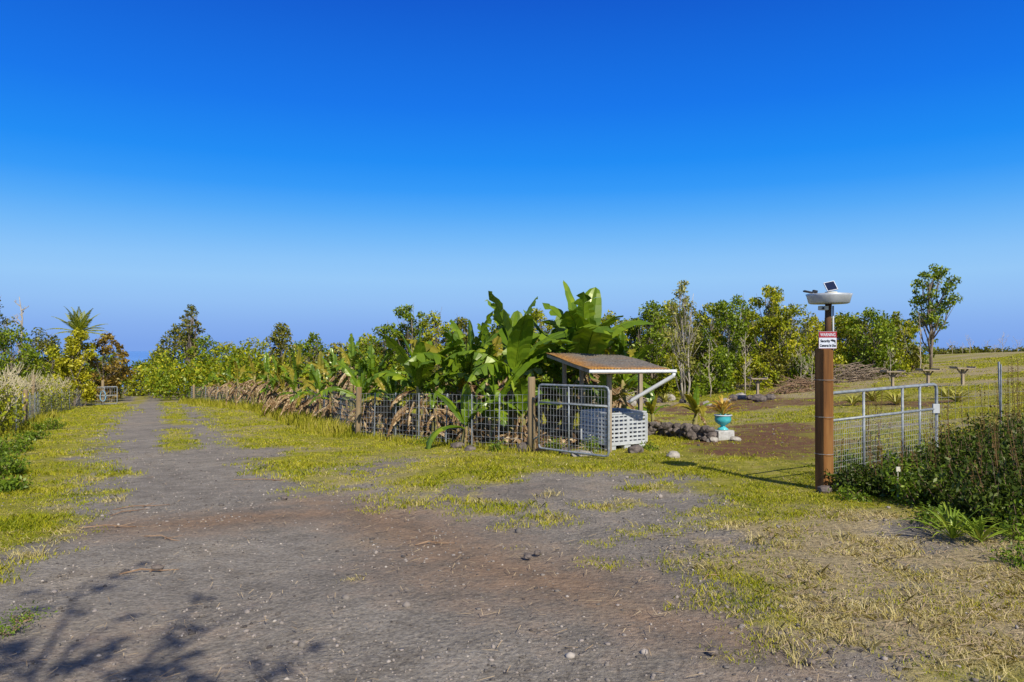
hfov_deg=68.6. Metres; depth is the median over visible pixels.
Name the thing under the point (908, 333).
tree
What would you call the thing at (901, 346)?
tree
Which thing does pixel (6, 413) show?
leafless shrub
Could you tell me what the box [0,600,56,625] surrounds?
weed bush
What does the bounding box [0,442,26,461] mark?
weed bush
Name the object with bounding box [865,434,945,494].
weed bush
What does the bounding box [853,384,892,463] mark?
weed bush
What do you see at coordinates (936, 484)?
weed bush
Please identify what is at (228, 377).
banana plant
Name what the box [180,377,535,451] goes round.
wire fence
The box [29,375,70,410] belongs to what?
leafless shrub
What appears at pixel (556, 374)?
banana plant
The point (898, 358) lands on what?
shrub
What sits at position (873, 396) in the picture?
agave
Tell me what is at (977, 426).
weed bush
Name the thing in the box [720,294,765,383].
tree
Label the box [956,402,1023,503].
weed bush
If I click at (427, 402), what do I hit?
shrub
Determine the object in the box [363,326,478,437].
banana plant
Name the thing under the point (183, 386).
shrub
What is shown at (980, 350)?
shrub
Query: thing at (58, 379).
leafless shrub
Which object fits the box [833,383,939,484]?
steel gate
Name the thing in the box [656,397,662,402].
rock
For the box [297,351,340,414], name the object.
banana plant
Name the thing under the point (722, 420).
garden urn
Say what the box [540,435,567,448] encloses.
weed bush
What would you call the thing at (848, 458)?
weed bush
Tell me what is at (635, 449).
rock
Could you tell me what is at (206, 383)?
banana plant
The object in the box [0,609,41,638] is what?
weed bush
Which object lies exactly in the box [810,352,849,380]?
shrub
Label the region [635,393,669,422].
banana plant
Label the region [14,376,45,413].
leafless shrub
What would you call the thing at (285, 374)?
banana plant
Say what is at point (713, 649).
rock
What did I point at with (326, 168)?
sky
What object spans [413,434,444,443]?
weed bush
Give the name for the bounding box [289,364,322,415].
banana plant
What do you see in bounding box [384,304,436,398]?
tree
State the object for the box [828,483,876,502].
weed bush
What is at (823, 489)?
rock
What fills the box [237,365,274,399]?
shrub
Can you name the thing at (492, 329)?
tree
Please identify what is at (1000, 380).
wire fence
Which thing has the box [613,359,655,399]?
shrub
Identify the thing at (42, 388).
leafless shrub
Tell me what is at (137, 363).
tree
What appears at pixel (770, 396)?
rock
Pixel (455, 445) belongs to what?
rock
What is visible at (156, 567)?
rock
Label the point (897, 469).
marker stake
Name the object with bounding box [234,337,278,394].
tree
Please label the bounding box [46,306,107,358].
coconut palm
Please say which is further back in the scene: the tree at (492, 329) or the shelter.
the tree at (492, 329)
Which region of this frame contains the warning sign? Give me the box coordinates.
[819,331,836,348]
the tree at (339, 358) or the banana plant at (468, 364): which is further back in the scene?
the tree at (339, 358)
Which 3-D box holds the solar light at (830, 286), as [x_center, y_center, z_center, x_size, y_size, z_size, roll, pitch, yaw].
[4.326,-0.682,10.194,0.170,0.281,0.118,0,0,0]
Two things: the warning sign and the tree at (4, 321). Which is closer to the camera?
the warning sign
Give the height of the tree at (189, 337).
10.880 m
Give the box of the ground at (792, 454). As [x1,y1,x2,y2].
[0,352,1023,681]
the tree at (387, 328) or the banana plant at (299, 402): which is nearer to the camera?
the banana plant at (299, 402)
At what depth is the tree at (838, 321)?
47.48 m
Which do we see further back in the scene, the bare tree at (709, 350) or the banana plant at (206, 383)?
the banana plant at (206, 383)
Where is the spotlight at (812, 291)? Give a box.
[803,290,817,293]
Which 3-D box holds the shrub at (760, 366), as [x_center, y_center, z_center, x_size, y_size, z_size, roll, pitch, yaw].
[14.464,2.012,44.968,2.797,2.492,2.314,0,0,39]
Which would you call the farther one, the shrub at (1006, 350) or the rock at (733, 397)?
the shrub at (1006, 350)
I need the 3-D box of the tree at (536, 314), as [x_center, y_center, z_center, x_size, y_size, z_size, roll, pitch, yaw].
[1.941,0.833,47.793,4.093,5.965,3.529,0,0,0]
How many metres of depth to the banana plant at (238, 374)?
47.93 m
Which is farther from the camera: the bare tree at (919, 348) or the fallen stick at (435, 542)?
the bare tree at (919, 348)
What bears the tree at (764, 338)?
on the ground at (792, 454)
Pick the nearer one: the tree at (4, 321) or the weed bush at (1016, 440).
the weed bush at (1016, 440)
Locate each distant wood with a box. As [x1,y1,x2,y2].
[0,342,847,399]
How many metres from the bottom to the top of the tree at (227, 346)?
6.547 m
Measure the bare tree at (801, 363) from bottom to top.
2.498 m
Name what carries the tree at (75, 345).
on the ground at (792, 454)
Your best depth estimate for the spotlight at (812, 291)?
10.18 m
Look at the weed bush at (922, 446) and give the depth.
11.22 m
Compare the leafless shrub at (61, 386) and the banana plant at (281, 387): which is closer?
the banana plant at (281, 387)
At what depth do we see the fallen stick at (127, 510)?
9.91 m
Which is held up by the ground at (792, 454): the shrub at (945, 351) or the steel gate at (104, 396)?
the shrub at (945, 351)
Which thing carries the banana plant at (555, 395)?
on the ground at (792, 454)
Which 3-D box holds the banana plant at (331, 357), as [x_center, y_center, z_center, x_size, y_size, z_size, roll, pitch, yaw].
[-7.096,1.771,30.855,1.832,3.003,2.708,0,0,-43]
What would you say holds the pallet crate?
on the ground at (792, 454)
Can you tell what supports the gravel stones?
on the ground at (792, 454)
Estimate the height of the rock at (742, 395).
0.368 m
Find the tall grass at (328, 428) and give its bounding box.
[0,396,534,453]
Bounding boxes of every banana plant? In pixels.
[194,370,216,399]
[204,366,225,399]
[210,361,243,400]
[217,359,252,403]
[234,356,268,406]
[243,352,286,404]
[251,349,305,401]
[260,368,287,414]
[264,345,323,411]
[268,372,304,411]
[274,368,309,416]
[276,354,306,396]
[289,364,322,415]
[289,369,338,418]
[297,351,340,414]
[302,353,349,418]
[305,348,355,412]
[309,373,355,421]
[312,361,400,428]
[322,333,382,416]
[326,344,409,427]
[362,370,405,429]
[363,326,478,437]
[367,365,423,435]
[399,311,509,434]
[411,339,475,423]
[414,375,462,438]
[426,351,480,431]
[426,383,487,449]
[440,322,505,425]
[444,291,572,442]
[454,373,545,443]
[475,345,561,431]
[479,372,559,441]
[495,310,615,430]
[497,280,652,407]
[538,363,612,434]
[576,369,630,432]
[590,326,680,424]
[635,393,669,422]
[673,386,715,424]
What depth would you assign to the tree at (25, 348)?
54.94 m
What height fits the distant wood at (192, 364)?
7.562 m
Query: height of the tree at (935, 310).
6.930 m
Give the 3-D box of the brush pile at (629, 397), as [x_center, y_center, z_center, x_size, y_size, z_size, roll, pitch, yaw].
[4.981,2.937,39.249,4.748,1.371,2.120,0,0,0]
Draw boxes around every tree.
[0,297,18,341]
[0,324,53,381]
[11,297,28,363]
[14,327,60,375]
[50,327,97,406]
[86,332,136,402]
[104,350,131,398]
[122,359,155,395]
[137,349,176,394]
[149,323,205,395]
[177,304,205,391]
[180,333,222,392]
[200,341,247,389]
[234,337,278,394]
[263,322,310,377]
[284,339,315,373]
[297,332,328,377]
[323,341,357,388]
[342,336,379,397]
[355,322,412,400]
[356,333,383,366]
[372,341,402,389]
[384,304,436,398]
[411,309,455,391]
[438,317,480,391]
[482,313,509,381]
[530,308,569,393]
[589,309,629,390]
[611,316,657,394]
[623,319,649,352]
[630,300,678,394]
[649,299,703,389]
[660,317,703,385]
[661,280,702,398]
[678,302,735,385]
[685,321,722,361]
[697,299,753,389]
[702,342,713,396]
[709,317,754,357]
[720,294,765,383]
[737,284,792,385]
[740,312,767,348]
[740,333,752,393]
[757,310,795,377]
[763,303,818,383]
[768,320,815,375]
[789,317,839,371]
[792,347,806,376]
[803,351,814,388]
[810,311,874,376]
[836,316,878,356]
[841,307,901,375]
[870,317,923,363]
[882,311,919,367]
[883,345,895,380]
[897,318,938,363]
[906,263,963,368]
[917,312,923,371]
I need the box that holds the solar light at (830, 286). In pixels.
[823,281,837,292]
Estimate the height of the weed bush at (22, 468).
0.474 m
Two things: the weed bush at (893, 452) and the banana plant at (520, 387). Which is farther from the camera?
the banana plant at (520, 387)
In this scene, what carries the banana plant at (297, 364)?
on the ground at (792, 454)
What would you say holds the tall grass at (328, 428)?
on the ground at (792, 454)
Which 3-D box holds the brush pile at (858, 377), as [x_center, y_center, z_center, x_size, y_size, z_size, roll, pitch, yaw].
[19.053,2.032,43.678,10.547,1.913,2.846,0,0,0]
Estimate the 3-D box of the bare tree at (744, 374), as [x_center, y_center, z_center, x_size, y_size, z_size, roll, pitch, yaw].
[12.530,1.234,40.042,0.674,3.469,0.965,0,0,28]
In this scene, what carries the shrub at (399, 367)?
on the ground at (792, 454)
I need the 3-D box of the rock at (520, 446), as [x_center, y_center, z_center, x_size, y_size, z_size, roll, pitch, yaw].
[0.293,2.304,16.131,0.398,0.258,0.318,0,0,43]
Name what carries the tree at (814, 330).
on the ground at (792, 454)
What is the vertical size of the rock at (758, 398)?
0.425 m
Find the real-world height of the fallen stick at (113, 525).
0.037 m
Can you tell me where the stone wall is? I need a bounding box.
[643,421,716,441]
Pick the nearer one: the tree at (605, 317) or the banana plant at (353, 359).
the banana plant at (353, 359)
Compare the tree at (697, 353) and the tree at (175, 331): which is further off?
the tree at (175, 331)
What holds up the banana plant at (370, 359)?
on the ground at (792, 454)
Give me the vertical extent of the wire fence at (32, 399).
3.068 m
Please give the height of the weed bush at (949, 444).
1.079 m
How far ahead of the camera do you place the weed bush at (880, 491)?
9.51 m
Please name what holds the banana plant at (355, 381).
on the ground at (792, 454)
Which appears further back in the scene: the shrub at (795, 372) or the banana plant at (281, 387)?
the shrub at (795, 372)
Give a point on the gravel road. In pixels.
(176, 588)
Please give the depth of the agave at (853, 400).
26.30 m
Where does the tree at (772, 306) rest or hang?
on the ground at (792, 454)
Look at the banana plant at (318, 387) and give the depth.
26.86 m
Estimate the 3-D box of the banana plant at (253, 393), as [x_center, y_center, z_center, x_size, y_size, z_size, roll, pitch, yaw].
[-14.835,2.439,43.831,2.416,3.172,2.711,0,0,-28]
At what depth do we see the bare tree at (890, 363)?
39.98 m
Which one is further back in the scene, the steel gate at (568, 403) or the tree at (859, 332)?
the tree at (859, 332)
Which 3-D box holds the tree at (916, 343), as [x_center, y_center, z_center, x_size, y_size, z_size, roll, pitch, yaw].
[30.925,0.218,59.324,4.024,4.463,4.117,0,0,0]
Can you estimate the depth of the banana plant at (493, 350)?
22.36 m
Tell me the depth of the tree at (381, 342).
58.93 m
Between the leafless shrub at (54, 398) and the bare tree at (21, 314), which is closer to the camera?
the leafless shrub at (54, 398)
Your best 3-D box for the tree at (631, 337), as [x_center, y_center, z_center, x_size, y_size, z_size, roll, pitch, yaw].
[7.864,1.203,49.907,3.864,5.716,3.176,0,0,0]
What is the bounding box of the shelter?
[545,352,676,451]
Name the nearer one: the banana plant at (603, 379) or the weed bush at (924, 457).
the weed bush at (924, 457)
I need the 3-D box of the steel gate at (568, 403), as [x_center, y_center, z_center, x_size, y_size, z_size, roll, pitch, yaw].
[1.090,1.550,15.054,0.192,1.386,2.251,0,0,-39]
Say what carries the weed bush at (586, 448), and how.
on the ground at (792, 454)
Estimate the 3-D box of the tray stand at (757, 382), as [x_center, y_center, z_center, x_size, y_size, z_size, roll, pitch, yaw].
[11.416,2.229,34.865,0.769,1.106,0.595,0,0,0]
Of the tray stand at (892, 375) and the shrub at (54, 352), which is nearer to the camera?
the tray stand at (892, 375)
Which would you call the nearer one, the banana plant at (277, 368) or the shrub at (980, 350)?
the banana plant at (277, 368)
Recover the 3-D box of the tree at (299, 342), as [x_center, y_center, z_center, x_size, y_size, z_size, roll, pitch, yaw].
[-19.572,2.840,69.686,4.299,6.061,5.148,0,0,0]
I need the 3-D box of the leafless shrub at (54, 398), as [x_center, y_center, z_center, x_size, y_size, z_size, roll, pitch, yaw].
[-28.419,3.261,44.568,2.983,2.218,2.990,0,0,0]
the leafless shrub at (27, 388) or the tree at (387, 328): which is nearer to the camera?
the leafless shrub at (27, 388)
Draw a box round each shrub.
[0,363,23,420]
[0,364,27,424]
[0,377,28,435]
[9,373,38,416]
[11,369,55,414]
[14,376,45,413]
[18,378,62,411]
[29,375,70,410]
[32,344,83,403]
[39,374,76,408]
[121,366,151,396]
[166,367,203,396]
[195,367,233,398]
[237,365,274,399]
[279,364,308,399]
[382,363,415,406]
[405,364,451,408]
[536,367,594,405]
[603,369,629,400]
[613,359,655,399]
[649,352,686,397]
[685,361,718,395]
[693,346,735,393]
[727,354,779,390]
[751,351,790,386]
[789,354,814,382]
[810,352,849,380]
[839,345,885,376]
[871,343,913,375]
[899,342,932,371]
[927,347,961,353]
[942,345,977,353]
[964,344,998,352]
[987,346,1023,352]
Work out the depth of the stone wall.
18.11 m
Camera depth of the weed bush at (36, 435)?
23.42 m
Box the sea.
[0,351,927,391]
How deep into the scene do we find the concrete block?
17.46 m
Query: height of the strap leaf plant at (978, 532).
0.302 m
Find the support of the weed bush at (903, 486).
on the ground at (792, 454)
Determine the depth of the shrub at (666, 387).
42.82 m
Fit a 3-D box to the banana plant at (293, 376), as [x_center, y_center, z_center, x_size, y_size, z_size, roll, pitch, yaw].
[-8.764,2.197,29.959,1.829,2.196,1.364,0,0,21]
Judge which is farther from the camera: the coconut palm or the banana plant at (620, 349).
the coconut palm
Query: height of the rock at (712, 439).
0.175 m
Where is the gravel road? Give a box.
[0,394,942,681]
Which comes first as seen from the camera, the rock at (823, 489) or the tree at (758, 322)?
the rock at (823, 489)
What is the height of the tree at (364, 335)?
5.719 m
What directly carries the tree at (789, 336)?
on the ground at (792, 454)
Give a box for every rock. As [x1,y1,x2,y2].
[151,564,163,570]
[450,442,464,447]
[464,445,475,450]
[517,442,527,451]
[523,553,531,558]
[534,549,540,555]
[559,447,570,453]
[570,450,593,456]
[627,445,643,453]
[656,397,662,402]
[664,394,675,400]
[666,451,679,457]
[707,437,717,441]
[708,647,717,654]
[728,394,736,400]
[729,436,741,440]
[735,392,746,398]
[751,394,766,401]
[766,394,775,399]
[805,658,815,664]
[817,485,831,493]
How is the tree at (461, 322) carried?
on the ground at (792, 454)
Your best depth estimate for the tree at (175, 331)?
89.44 m
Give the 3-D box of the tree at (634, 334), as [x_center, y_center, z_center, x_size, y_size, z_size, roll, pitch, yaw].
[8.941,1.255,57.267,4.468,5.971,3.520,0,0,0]
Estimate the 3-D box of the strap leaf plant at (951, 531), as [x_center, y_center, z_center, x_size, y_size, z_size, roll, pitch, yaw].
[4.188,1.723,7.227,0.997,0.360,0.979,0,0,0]
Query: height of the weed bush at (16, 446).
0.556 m
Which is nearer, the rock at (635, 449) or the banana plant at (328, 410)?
the rock at (635, 449)
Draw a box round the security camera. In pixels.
[818,306,828,309]
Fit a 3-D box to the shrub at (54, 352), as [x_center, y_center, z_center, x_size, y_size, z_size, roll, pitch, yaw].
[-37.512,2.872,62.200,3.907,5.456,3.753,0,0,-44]
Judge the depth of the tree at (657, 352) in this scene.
47.64 m
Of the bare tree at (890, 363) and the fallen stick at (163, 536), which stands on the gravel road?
the fallen stick at (163, 536)
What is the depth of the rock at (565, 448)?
15.37 m
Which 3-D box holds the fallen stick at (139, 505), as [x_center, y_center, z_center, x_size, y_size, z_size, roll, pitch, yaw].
[-5.074,2.258,10.279,0.697,0.038,0.135,0,0,-35]
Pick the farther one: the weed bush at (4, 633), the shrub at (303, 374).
the shrub at (303, 374)
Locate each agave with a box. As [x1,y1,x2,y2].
[839,394,865,405]
[858,390,887,400]
[878,391,914,404]
[930,386,959,396]
[940,388,971,401]
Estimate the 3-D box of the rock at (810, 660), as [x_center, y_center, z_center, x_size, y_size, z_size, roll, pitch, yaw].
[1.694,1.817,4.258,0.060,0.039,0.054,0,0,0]
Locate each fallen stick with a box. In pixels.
[80,522,142,527]
[111,508,147,515]
[113,502,169,509]
[119,565,178,574]
[144,535,181,540]
[233,477,295,480]
[415,540,447,545]
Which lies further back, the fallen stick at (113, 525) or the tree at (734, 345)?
the tree at (734, 345)
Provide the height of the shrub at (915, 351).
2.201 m
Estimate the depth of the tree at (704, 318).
49.83 m
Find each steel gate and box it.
[78,386,117,404]
[533,383,609,456]
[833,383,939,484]
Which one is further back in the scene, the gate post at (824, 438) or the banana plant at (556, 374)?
the banana plant at (556, 374)
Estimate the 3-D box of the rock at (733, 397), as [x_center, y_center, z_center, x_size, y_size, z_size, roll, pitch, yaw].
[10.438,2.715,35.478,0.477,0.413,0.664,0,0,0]
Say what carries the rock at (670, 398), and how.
on the ground at (792, 454)
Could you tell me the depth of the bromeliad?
17.61 m
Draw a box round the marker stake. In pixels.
[896,467,899,496]
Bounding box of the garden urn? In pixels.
[714,414,731,429]
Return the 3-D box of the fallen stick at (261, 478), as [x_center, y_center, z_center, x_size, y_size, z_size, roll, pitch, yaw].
[-4.016,2.333,12.671,1.398,0.037,0.247,0,0,5]
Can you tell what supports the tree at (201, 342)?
on the ground at (792, 454)
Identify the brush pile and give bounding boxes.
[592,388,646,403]
[748,361,923,390]
[761,375,857,394]
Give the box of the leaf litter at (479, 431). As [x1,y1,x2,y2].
[314,407,633,448]
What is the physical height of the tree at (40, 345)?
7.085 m
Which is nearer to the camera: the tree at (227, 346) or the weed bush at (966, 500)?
the weed bush at (966, 500)
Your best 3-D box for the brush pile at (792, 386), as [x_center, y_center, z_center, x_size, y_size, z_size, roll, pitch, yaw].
[15.045,2.373,37.990,5.012,1.328,2.179,0,0,0]
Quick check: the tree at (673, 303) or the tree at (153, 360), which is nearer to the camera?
the tree at (673, 303)
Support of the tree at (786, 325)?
on the ground at (792, 454)
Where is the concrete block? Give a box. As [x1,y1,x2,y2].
[715,429,733,440]
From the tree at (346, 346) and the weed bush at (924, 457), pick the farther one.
the tree at (346, 346)
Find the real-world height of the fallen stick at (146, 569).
0.037 m
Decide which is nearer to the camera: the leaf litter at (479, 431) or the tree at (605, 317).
the leaf litter at (479, 431)
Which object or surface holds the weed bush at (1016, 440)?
on the ground at (792, 454)
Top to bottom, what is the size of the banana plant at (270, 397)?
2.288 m
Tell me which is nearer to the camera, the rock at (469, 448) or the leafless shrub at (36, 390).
the rock at (469, 448)
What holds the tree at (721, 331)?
on the ground at (792, 454)
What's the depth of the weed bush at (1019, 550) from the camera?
6.32 m
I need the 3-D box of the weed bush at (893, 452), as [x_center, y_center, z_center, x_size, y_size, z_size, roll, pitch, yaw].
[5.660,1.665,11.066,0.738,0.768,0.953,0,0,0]
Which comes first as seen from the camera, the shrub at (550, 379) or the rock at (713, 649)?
the rock at (713, 649)
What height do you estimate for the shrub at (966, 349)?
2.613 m
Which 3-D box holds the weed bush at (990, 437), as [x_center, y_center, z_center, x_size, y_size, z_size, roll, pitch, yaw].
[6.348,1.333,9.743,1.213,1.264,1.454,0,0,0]
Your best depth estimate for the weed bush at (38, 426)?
28.18 m
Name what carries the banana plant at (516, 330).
on the ground at (792, 454)
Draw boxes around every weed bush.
[0,431,36,453]
[0,441,23,477]
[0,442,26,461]
[0,453,31,475]
[0,470,39,492]
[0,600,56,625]
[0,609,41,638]
[12,428,51,440]
[27,416,66,430]
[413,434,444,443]
[485,438,507,451]
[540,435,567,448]
[579,435,603,452]
[640,440,659,450]
[821,434,896,493]
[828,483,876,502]
[834,429,878,476]
[845,446,920,498]
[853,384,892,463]
[865,431,921,470]
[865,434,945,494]
[872,452,974,507]
[895,421,949,463]
[896,414,1002,484]
[900,501,978,530]
[910,430,1006,511]
[923,401,1021,482]
[925,408,982,457]
[926,454,1023,527]
[936,410,1023,504]
[942,385,1023,447]
[946,394,1023,477]
[955,468,1023,529]
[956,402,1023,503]
[970,397,1023,473]
[974,382,1023,434]
[982,535,1023,570]
[989,498,1023,541]
[993,361,1023,444]
[999,360,1023,447]
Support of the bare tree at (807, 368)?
on the ground at (792, 454)
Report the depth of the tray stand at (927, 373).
33.12 m
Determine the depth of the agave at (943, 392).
25.97 m
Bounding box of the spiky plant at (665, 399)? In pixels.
[658,393,673,401]
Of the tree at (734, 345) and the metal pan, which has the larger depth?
the tree at (734, 345)
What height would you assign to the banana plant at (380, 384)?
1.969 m
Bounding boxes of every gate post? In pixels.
[101,380,103,403]
[814,304,833,490]
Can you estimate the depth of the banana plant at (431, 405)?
19.91 m
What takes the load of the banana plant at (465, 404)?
on the ground at (792, 454)
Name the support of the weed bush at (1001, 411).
on the ground at (792, 454)
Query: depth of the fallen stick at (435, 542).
7.63 m
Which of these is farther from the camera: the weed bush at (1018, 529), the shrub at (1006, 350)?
the shrub at (1006, 350)
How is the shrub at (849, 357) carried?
on the ground at (792, 454)
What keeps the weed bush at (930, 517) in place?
on the ground at (792, 454)
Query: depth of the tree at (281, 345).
67.65 m
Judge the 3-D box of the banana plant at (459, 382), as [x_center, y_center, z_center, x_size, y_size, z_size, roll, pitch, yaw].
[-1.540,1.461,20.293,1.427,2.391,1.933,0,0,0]
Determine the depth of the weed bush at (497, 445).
16.39 m
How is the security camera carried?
attached to the gate post at (824, 438)
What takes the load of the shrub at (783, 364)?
on the ground at (792, 454)
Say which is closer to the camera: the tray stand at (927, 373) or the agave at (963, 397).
the agave at (963, 397)
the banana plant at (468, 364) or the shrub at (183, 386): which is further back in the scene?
the shrub at (183, 386)
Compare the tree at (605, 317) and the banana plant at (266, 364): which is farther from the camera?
the tree at (605, 317)
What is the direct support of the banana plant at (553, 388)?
on the ground at (792, 454)
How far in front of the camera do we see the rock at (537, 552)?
7.04 m
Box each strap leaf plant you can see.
[896,502,1008,545]
[934,508,1022,541]
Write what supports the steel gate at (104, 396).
attached to the wire fence at (32, 399)
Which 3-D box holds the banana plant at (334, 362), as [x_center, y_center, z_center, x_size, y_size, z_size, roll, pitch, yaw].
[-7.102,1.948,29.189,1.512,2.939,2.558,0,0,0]
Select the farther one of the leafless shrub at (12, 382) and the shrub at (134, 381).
the shrub at (134, 381)
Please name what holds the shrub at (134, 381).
on the ground at (792, 454)
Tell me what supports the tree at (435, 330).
on the ground at (792, 454)
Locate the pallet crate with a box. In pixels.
[580,408,647,449]
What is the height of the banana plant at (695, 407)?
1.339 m
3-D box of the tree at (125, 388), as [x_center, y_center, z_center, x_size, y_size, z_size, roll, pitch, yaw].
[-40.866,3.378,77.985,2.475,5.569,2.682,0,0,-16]
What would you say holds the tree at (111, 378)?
on the ground at (792, 454)
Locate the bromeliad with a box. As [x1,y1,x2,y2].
[703,395,738,414]
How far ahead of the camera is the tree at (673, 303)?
51.82 m
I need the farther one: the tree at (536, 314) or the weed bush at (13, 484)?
the tree at (536, 314)
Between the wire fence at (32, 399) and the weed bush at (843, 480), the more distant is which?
the wire fence at (32, 399)
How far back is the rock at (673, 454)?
14.38 m
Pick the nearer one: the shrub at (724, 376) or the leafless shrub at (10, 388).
the leafless shrub at (10, 388)
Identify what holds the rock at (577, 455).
on the ground at (792, 454)
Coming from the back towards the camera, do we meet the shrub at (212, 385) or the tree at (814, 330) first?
the shrub at (212, 385)
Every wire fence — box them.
[0,375,82,432]
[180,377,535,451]
[938,362,1021,441]
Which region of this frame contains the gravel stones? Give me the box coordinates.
[0,416,1018,681]
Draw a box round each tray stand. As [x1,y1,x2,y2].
[747,377,767,393]
[880,370,905,385]
[916,368,940,386]
[949,366,975,385]
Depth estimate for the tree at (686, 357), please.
39.87 m
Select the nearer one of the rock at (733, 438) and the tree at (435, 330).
the rock at (733, 438)
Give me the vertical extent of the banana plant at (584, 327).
4.159 m
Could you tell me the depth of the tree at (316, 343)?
59.98 m
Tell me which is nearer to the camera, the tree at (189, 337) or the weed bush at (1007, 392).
the weed bush at (1007, 392)
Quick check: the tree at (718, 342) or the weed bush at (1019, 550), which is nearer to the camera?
the weed bush at (1019, 550)
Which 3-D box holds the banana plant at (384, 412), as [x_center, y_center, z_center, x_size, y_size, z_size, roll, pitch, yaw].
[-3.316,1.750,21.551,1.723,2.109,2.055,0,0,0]
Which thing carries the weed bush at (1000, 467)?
on the ground at (792, 454)
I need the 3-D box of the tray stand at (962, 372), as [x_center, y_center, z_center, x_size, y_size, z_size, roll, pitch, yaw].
[19.262,1.524,32.061,0.794,0.878,0.616,0,0,0]
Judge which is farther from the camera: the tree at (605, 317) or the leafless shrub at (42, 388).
the tree at (605, 317)
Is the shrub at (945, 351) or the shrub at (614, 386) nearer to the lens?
the shrub at (614, 386)
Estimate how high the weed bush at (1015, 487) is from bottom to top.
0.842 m
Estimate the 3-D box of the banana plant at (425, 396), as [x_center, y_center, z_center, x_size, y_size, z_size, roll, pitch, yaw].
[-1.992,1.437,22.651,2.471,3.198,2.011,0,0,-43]
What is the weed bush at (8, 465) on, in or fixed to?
on the ground at (792, 454)
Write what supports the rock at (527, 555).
on the gravel road
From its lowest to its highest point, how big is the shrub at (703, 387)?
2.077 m
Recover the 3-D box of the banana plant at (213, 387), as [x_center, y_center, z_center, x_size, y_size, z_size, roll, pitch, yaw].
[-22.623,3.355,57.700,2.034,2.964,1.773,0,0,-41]
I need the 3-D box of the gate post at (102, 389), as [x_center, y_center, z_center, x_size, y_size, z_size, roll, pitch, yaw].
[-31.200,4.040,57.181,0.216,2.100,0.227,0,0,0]
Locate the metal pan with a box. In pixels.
[806,293,852,304]
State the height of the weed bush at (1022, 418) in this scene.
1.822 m
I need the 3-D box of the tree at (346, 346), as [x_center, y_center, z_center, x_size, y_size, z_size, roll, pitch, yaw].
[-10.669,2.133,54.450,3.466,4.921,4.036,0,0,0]
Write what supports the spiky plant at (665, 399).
on the ground at (792, 454)
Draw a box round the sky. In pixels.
[0,0,1023,350]
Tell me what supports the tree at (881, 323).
on the ground at (792, 454)
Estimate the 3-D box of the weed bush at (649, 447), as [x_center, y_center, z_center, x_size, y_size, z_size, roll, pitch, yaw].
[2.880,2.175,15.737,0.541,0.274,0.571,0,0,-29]
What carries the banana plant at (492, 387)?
on the ground at (792, 454)
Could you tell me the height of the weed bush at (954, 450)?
1.228 m
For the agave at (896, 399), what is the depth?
25.45 m

